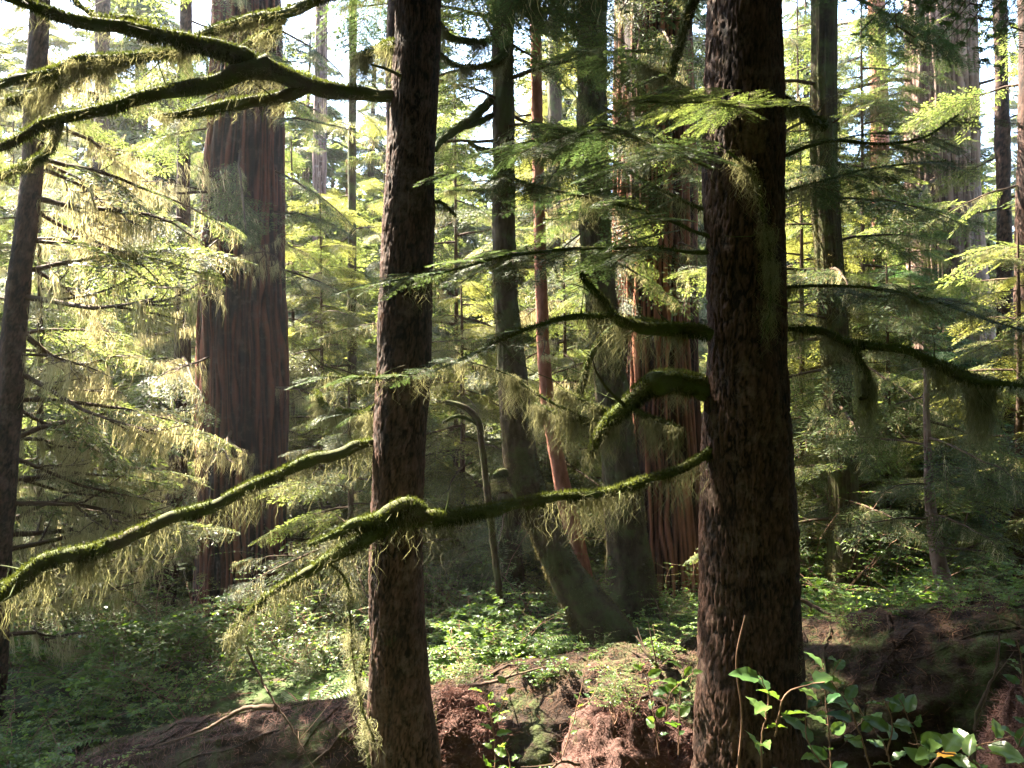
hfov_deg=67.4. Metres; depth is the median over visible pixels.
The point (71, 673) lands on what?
shrub
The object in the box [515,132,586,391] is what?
distant hemlock
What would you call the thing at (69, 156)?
young hemlock
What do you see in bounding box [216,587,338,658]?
shrub
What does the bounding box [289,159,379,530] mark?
distant hemlock
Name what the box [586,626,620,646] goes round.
log sprig
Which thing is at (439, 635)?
shrub
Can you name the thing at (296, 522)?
young hemlock
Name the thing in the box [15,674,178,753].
shrub
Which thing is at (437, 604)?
shrub
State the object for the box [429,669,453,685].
log sprig
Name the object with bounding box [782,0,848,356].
distant hemlock
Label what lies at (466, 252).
distant hemlock
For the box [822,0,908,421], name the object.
background tree
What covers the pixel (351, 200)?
background tree
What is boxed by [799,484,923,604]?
shrub
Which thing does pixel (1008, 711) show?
rotten wood heap
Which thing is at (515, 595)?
shrub
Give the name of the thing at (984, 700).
fallen branch
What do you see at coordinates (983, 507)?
shrub
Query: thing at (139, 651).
shrub
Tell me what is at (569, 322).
distant hemlock
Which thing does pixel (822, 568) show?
shrub
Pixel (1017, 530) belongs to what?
young hemlock
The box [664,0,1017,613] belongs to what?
hemlock tree
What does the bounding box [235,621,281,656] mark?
shrub
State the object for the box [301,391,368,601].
hemlock
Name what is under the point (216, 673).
shrub
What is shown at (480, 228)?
distant hemlock
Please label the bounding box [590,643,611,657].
log sprig
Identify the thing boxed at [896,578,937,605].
log sprig
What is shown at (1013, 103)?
distant hemlock
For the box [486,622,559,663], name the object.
shrub
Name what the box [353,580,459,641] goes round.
shrub
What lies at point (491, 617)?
shrub
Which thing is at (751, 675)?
salal plant
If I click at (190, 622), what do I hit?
shrub
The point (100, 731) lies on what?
shrub
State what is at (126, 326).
young hemlock
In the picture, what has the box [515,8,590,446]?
distant hemlock
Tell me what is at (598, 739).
rotten wood heap
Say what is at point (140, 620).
shrub
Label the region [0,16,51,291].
distant hemlock
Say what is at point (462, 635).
shrub
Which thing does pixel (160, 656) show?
shrub
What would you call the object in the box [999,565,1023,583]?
shrub
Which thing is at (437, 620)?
shrub
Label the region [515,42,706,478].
background tree
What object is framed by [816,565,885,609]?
shrub
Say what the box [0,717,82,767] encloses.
shrub
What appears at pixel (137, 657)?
shrub
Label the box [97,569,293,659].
shrub
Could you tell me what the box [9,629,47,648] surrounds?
shrub
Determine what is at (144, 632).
shrub
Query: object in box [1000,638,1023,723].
leafy seedling
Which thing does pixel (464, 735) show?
rotten wood heap
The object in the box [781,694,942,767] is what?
salal plant
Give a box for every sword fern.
[0,720,136,767]
[1,639,131,693]
[86,623,231,672]
[236,675,367,708]
[332,652,451,683]
[425,611,518,644]
[473,615,588,658]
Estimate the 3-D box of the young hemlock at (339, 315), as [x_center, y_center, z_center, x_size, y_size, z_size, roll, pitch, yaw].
[-3.775,0.591,14.869,4.952,9.351,5.512,0,0,0]
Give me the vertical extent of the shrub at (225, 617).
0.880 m
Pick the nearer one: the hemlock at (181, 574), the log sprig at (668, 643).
the log sprig at (668, 643)
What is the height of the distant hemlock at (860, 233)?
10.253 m
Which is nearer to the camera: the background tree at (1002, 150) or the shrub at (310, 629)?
the shrub at (310, 629)
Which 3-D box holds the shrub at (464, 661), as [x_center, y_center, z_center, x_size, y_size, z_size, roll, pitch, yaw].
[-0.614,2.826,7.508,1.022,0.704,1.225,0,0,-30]
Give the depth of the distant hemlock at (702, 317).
28.32 m
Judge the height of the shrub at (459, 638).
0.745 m
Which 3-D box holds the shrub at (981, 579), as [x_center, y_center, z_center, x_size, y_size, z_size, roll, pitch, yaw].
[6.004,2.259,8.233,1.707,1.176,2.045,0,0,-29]
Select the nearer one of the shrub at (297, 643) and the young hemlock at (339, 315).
the shrub at (297, 643)
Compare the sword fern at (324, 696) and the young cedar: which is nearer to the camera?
the sword fern at (324, 696)
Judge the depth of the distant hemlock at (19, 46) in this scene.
29.91 m
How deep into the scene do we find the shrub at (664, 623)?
8.18 m
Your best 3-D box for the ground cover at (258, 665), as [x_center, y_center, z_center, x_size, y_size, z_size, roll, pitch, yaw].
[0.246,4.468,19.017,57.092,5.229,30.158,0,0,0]
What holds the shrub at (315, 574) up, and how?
on the ground at (224, 704)
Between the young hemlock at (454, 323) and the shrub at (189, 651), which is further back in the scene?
the young hemlock at (454, 323)
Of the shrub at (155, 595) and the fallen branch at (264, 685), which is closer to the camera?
the fallen branch at (264, 685)
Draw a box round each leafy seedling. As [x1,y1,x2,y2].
[468,676,522,767]
[563,652,602,754]
[632,659,702,754]
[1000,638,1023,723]
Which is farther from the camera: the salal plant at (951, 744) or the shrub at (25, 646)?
the shrub at (25, 646)
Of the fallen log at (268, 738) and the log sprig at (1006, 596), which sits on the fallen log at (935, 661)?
the log sprig at (1006, 596)
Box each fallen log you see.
[52,687,443,767]
[431,589,1023,767]
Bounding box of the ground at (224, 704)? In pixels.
[0,470,1009,767]
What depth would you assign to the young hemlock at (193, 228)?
18.17 m
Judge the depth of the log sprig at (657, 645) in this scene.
5.88 m
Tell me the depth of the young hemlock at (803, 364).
12.47 m
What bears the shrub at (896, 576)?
on the ground at (224, 704)
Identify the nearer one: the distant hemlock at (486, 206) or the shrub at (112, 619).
the shrub at (112, 619)
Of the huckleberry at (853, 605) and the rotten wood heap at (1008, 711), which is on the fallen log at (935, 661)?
the huckleberry at (853, 605)
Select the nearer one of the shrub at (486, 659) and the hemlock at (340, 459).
the shrub at (486, 659)
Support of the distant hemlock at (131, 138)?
on the ground at (224, 704)
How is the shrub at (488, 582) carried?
on the ground at (224, 704)
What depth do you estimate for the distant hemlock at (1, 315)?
9.67 m
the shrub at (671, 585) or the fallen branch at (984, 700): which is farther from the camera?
the shrub at (671, 585)
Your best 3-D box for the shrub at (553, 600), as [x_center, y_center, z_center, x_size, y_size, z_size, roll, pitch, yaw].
[0.327,2.506,9.457,2.467,1.293,1.863,0,0,36]
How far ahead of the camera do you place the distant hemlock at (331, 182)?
38.59 m
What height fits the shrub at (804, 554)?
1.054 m
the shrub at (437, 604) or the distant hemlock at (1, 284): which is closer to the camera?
the shrub at (437, 604)
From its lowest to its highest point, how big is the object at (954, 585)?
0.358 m
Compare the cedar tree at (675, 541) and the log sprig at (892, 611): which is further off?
the cedar tree at (675, 541)
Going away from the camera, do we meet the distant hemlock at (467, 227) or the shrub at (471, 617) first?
the shrub at (471, 617)
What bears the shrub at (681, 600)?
on the ground at (224, 704)
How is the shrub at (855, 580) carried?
on the ground at (224, 704)
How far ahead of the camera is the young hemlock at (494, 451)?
11.63 m
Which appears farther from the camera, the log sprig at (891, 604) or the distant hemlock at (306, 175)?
the distant hemlock at (306, 175)
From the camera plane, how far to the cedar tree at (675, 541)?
10.90 m
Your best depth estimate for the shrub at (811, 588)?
8.34 m
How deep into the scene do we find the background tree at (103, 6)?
19.86 m
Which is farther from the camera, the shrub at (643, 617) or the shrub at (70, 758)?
the shrub at (643, 617)
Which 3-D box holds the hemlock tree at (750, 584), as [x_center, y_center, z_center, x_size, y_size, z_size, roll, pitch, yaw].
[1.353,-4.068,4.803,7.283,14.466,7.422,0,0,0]
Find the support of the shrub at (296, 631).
on the ground at (224, 704)
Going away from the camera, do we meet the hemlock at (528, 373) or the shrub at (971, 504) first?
the shrub at (971, 504)
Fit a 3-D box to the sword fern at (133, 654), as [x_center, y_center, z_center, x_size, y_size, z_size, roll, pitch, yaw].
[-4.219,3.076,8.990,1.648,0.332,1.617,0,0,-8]
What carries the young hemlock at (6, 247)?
on the ground at (224, 704)
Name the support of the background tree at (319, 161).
on the ground at (224, 704)
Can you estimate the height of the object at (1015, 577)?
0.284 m
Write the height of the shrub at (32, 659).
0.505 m
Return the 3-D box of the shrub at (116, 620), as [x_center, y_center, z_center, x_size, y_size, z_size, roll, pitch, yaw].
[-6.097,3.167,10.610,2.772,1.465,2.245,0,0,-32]
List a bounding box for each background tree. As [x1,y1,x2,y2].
[30,0,167,487]
[286,2,375,505]
[288,1,430,596]
[447,6,612,450]
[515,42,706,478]
[788,191,995,444]
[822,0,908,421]
[892,0,1023,581]
[906,0,1018,532]
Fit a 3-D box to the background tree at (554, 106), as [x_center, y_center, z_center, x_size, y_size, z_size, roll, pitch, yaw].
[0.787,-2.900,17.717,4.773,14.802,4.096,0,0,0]
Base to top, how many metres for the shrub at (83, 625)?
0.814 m
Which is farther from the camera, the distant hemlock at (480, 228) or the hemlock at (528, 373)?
the distant hemlock at (480, 228)
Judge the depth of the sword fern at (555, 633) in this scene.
8.35 m
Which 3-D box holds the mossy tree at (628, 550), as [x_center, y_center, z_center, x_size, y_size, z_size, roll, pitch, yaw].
[0.880,-3.921,9.358,3.243,14.758,2.405,0,0,0]
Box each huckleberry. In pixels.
[587,651,686,718]
[588,659,641,724]
[815,582,922,630]
[904,578,992,619]
[967,568,1023,614]
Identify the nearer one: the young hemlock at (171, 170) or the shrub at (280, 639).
the shrub at (280, 639)
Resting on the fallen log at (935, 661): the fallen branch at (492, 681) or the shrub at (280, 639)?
the fallen branch at (492, 681)
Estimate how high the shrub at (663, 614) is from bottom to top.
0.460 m
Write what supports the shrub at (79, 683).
on the ground at (224, 704)
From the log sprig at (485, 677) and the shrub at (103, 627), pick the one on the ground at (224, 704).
the shrub at (103, 627)
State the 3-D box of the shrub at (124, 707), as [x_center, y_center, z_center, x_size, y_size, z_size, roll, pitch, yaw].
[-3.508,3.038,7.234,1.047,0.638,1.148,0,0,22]
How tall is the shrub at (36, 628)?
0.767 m
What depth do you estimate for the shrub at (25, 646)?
8.93 m
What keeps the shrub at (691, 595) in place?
on the ground at (224, 704)
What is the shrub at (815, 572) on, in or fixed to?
on the ground at (224, 704)
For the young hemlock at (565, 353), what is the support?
on the ground at (224, 704)
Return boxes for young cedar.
[803,218,1013,563]
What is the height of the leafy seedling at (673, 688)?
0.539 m
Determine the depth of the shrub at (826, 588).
8.88 m
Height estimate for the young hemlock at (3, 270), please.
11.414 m
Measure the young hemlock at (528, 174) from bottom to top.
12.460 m
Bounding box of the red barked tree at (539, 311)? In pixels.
[476,14,592,575]
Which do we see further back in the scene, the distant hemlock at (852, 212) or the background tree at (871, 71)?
the distant hemlock at (852, 212)
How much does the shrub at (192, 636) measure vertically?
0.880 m
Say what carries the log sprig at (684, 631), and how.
on the fallen log at (935, 661)
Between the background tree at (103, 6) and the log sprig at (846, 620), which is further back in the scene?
the background tree at (103, 6)
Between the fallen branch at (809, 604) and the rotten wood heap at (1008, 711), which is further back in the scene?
the fallen branch at (809, 604)
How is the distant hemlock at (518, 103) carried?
on the ground at (224, 704)
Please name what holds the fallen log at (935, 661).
on the ground at (224, 704)
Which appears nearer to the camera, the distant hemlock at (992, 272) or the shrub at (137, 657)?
the shrub at (137, 657)
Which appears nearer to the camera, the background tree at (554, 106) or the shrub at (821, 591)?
the shrub at (821, 591)
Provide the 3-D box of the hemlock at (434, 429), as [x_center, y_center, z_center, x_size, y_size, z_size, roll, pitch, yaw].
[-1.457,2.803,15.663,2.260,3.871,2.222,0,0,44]
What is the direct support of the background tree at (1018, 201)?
on the ground at (224, 704)
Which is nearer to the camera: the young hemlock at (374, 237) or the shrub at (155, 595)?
the shrub at (155, 595)
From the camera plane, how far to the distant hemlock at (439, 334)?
26.85 m
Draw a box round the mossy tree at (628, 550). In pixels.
[519,3,700,623]
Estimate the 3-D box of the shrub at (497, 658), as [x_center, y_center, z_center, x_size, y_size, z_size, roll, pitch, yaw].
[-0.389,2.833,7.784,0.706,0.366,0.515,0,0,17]
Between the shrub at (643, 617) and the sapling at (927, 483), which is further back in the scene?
the shrub at (643, 617)
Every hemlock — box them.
[0,0,88,292]
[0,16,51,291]
[0,26,21,227]
[0,87,188,635]
[0,121,173,524]
[0,132,275,663]
[0,154,87,406]
[0,211,70,460]
[0,215,194,657]
[0,312,30,333]
[17,427,98,623]
[33,0,206,480]
[51,125,200,522]
[56,182,196,596]
[58,37,158,372]
[82,482,152,621]
[100,142,314,601]
[129,125,374,618]
[145,505,194,598]
[165,60,208,226]
[194,182,429,640]
[223,386,467,681]
[285,18,373,474]
[287,490,317,600]
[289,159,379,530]
[299,160,465,537]
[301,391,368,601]
[307,68,591,629]
[310,70,446,337]
[312,110,376,263]
[335,269,557,636]
[336,107,475,435]
[358,31,490,449]
[423,427,482,601]
[427,274,469,466]
[429,205,606,575]
[434,79,493,338]
[443,51,601,516]
[458,204,493,435]
[465,345,579,510]
[467,216,538,484]
[467,376,582,572]
[470,158,493,299]
[481,97,524,215]
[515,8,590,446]
[515,9,608,298]
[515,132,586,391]
[559,185,600,483]
[587,4,707,403]
[610,2,706,265]
[698,0,992,496]
[698,339,707,415]
[700,96,950,590]
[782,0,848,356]
[785,0,1013,536]
[787,222,820,450]
[788,72,858,261]
[792,263,1023,597]
[814,162,902,349]
[844,44,996,345]
[861,233,1023,596]
[980,122,996,246]
[981,107,1013,283]
[983,76,1017,268]
[983,207,1014,351]
[1012,150,1016,271]
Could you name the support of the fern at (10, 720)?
on the ground at (224, 704)
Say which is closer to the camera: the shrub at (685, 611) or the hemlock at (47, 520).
the shrub at (685, 611)
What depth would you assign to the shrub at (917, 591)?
7.85 m
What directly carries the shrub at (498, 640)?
on the ground at (224, 704)
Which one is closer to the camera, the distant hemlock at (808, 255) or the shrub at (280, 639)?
the shrub at (280, 639)
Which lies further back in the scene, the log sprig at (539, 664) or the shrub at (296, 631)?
the shrub at (296, 631)
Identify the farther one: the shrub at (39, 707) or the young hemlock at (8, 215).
the young hemlock at (8, 215)
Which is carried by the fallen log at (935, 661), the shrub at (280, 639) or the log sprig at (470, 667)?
the log sprig at (470, 667)
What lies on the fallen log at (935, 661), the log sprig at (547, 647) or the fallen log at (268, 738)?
the log sprig at (547, 647)
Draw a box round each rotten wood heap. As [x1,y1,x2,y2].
[432,676,513,767]
[550,692,693,767]
[955,675,1023,767]
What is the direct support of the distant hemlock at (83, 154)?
on the ground at (224, 704)
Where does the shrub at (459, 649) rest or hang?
on the ground at (224, 704)
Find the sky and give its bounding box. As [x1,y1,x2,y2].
[0,0,1017,272]
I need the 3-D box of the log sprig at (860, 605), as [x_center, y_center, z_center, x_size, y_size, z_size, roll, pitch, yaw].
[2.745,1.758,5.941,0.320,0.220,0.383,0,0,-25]
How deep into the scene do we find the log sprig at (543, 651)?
6.53 m
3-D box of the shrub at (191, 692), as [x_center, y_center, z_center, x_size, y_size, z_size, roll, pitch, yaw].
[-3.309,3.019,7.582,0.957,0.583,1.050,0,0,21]
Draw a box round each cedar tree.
[113,0,381,658]
[548,0,706,597]
[783,0,1017,524]
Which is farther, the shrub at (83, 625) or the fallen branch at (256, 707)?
the shrub at (83, 625)
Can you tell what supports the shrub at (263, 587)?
on the ground at (224, 704)
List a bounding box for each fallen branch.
[148,704,276,766]
[245,647,333,767]
[450,656,545,688]
[527,745,579,767]
[635,621,664,679]
[801,584,917,616]
[970,632,1013,760]
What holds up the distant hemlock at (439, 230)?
on the ground at (224, 704)
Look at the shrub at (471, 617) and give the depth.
8.14 m
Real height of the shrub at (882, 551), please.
2.070 m
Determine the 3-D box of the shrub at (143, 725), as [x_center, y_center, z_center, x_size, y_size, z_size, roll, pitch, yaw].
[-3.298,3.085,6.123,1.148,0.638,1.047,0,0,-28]
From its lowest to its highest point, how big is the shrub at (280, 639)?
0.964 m
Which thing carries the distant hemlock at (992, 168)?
on the ground at (224, 704)
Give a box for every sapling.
[440,400,506,624]
[810,368,1023,601]
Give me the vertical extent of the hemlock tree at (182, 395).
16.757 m
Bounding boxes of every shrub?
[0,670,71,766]
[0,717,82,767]
[0,733,75,767]
[8,611,98,679]
[9,615,64,668]
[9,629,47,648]
[9,632,76,674]
[10,582,188,661]
[11,601,85,661]
[11,618,69,662]
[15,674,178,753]
[17,653,109,720]
[19,713,173,767]
[39,744,149,767]
[50,647,151,705]
[52,573,189,656]
[53,586,225,661]
[58,623,135,701]
[61,588,141,659]
[61,633,178,677]
[64,625,165,661]
[65,619,122,658]
[72,609,151,664]
[73,663,216,730]
[75,606,176,658]
[76,679,123,731]
[78,617,192,693]
[79,610,122,661]
[81,592,246,663]
[81,721,122,741]
[85,652,257,725]
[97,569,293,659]
[114,612,143,658]
[123,652,242,709]
[128,589,263,678]
[141,561,292,662]
[148,603,299,662]
[182,551,356,658]
[195,612,278,660]
[208,573,345,671]
[215,601,334,680]
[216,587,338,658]
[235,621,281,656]
[239,586,368,651]
[258,551,428,656]
[264,552,426,652]
[274,600,328,651]
[279,542,429,653]
[292,615,321,654]
[344,607,493,683]
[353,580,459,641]
[423,530,566,627]
[423,553,515,642]
[424,573,549,631]
[425,596,463,644]
[425,611,468,646]
[427,609,566,681]
[428,618,489,643]
[428,624,561,674]
[429,589,549,648]
[430,619,491,679]
[431,647,485,683]
[444,588,519,660]
[447,638,500,673]
[460,579,520,631]
[464,606,568,655]
[467,625,542,669]
[468,591,533,637]
[470,527,620,632]
[471,598,516,641]
[475,581,560,628]
[483,621,545,653]
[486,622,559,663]
[488,621,537,664]
[625,614,653,629]
[629,588,695,627]
[634,608,697,637]
[637,597,697,640]
[645,559,699,621]
[651,583,697,614]
[657,559,698,610]
[657,588,691,616]
[671,604,695,624]
[676,499,929,614]
[796,467,986,595]
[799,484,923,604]
[799,512,860,593]
[800,530,988,613]
[800,539,929,586]
[800,564,933,606]
[801,561,850,612]
[801,578,845,617]
[801,579,870,614]
[801,589,916,617]
[802,540,900,578]
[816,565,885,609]
[817,556,932,609]
[840,583,921,606]
[848,570,984,603]
[870,562,908,586]
[873,474,1008,558]
[889,569,983,602]
[895,564,973,594]
[906,438,1007,530]
[959,566,1018,592]
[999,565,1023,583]
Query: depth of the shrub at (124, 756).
5.43 m
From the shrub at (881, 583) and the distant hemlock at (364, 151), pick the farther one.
the distant hemlock at (364, 151)
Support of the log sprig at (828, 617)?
on the fallen log at (935, 661)
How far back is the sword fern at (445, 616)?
9.65 m
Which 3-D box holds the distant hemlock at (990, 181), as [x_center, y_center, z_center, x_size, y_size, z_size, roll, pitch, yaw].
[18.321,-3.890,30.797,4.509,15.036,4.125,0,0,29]
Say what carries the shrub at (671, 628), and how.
on the ground at (224, 704)
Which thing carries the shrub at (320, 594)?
on the ground at (224, 704)
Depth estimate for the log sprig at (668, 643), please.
6.02 m
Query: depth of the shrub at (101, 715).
7.31 m
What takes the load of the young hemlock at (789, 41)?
on the ground at (224, 704)
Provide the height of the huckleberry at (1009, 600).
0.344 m
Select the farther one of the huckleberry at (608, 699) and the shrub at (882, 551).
the shrub at (882, 551)
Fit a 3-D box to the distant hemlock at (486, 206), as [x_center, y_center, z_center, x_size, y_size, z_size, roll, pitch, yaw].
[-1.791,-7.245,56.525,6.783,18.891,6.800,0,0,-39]
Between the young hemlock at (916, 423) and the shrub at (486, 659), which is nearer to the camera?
the shrub at (486, 659)
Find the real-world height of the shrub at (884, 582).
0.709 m
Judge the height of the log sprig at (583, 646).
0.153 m
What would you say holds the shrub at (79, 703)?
on the ground at (224, 704)
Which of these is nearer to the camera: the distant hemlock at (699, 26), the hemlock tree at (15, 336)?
the hemlock tree at (15, 336)
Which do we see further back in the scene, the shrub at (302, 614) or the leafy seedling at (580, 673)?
the shrub at (302, 614)
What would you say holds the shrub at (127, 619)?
on the ground at (224, 704)
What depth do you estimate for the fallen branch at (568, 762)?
4.41 m
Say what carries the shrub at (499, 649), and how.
on the ground at (224, 704)
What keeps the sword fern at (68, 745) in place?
on the ground at (224, 704)
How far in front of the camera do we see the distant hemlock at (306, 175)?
29.10 m
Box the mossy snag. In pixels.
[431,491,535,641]
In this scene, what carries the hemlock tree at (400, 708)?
on the ground at (224, 704)
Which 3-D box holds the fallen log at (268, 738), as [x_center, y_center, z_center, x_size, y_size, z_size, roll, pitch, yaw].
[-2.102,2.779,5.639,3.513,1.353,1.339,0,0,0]
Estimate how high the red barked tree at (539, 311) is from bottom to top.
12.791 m
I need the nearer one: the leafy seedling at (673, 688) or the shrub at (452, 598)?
the leafy seedling at (673, 688)
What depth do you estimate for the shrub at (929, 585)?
9.85 m
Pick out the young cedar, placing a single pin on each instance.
(919, 273)
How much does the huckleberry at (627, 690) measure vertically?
0.367 m
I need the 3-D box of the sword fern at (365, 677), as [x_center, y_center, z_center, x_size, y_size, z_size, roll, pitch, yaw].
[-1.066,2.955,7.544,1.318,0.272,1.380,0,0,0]
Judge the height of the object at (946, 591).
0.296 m
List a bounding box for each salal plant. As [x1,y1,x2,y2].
[728,667,832,767]
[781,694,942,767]
[800,652,913,767]
[903,718,1023,767]
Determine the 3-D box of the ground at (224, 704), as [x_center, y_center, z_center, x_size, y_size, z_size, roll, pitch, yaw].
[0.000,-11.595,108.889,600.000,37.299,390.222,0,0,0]
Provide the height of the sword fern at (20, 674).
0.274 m
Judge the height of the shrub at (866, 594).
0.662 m
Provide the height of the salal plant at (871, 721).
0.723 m
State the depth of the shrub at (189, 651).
8.52 m
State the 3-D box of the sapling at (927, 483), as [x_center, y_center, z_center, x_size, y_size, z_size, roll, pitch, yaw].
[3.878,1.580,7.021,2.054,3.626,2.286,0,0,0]
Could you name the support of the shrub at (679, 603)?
on the ground at (224, 704)
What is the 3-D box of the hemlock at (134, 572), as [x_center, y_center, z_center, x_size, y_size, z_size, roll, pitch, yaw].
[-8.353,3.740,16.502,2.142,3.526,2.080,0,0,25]
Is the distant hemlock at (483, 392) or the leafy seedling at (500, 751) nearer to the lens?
the leafy seedling at (500, 751)
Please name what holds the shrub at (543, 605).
on the ground at (224, 704)
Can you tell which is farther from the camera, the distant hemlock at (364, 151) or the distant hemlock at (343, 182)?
the distant hemlock at (364, 151)
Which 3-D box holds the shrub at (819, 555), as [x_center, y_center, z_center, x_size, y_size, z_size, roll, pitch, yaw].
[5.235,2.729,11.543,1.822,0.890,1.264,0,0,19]
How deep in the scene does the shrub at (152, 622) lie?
8.74 m
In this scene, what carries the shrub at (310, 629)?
on the ground at (224, 704)
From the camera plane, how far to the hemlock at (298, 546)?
18.12 m
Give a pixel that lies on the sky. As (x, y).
(343, 66)
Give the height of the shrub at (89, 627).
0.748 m
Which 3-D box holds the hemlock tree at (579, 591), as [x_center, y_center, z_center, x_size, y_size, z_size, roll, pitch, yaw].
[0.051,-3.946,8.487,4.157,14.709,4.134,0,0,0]
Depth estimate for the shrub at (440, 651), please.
7.43 m
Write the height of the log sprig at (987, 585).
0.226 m
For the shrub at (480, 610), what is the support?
on the ground at (224, 704)
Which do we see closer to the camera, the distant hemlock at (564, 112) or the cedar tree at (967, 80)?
the cedar tree at (967, 80)
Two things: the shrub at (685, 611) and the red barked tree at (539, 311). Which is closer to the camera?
the shrub at (685, 611)
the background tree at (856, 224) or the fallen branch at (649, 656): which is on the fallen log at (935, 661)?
the fallen branch at (649, 656)
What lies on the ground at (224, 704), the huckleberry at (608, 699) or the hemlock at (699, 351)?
the hemlock at (699, 351)
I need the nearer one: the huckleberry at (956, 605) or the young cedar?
the huckleberry at (956, 605)
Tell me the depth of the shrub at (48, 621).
10.01 m
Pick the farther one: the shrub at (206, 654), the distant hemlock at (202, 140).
the distant hemlock at (202, 140)
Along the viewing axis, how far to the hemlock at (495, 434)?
16.27 m
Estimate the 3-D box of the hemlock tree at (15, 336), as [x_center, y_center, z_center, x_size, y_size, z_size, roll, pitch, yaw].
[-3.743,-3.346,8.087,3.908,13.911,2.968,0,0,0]
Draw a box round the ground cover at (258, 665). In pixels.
[0,511,1007,767]
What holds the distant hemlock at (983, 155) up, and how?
on the ground at (224, 704)
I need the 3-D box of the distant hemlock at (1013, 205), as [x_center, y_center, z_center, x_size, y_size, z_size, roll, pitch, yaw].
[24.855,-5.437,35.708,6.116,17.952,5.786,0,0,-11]
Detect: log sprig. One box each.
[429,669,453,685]
[443,661,483,688]
[448,641,492,674]
[477,672,492,680]
[505,647,570,687]
[511,656,547,678]
[531,633,579,658]
[535,633,591,653]
[537,637,571,656]
[570,640,594,653]
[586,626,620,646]
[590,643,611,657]
[637,631,696,662]
[647,624,680,659]
[659,621,696,634]
[800,597,853,623]
[811,582,880,629]
[841,599,882,612]
[864,578,919,606]
[882,599,900,610]
[883,601,917,618]
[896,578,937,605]
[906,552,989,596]
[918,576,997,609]
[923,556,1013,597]
[968,576,1006,594]
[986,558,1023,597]
[995,583,1023,611]
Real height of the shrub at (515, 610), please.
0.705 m
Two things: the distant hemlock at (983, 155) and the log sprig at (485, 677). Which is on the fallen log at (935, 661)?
the log sprig at (485, 677)
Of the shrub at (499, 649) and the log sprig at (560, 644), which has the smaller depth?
the log sprig at (560, 644)
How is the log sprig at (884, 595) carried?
on the fallen log at (935, 661)
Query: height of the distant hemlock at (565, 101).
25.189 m
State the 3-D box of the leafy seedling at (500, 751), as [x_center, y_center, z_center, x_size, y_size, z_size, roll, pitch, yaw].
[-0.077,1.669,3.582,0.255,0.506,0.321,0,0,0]
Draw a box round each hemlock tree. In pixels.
[0,0,257,719]
[0,0,460,767]
[18,0,343,631]
[216,0,1023,767]
[309,0,656,155]
[329,0,693,646]
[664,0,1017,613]
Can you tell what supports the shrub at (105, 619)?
on the ground at (224, 704)
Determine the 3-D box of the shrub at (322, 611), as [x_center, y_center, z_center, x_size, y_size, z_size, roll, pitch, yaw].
[-1.914,2.796,9.670,1.879,1.304,2.488,0,0,45]
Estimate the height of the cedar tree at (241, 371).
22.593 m
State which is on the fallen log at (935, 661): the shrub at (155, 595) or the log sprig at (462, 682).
the log sprig at (462, 682)
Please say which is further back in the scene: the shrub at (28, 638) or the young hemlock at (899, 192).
the young hemlock at (899, 192)
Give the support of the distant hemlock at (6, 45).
on the ground at (224, 704)
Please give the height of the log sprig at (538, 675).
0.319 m
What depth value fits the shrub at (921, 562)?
8.41 m
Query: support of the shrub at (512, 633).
on the ground at (224, 704)
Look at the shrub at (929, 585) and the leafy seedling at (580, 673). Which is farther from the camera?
the shrub at (929, 585)
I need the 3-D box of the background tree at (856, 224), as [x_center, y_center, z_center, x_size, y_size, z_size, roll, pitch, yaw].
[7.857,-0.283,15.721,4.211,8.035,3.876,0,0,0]
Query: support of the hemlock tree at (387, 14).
on the ground at (224, 704)
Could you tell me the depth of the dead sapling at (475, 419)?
8.87 m
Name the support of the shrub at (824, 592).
on the ground at (224, 704)
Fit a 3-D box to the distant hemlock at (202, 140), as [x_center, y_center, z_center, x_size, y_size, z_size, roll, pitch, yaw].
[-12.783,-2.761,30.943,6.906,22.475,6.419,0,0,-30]
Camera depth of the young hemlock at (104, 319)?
15.80 m
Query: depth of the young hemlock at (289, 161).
16.67 m

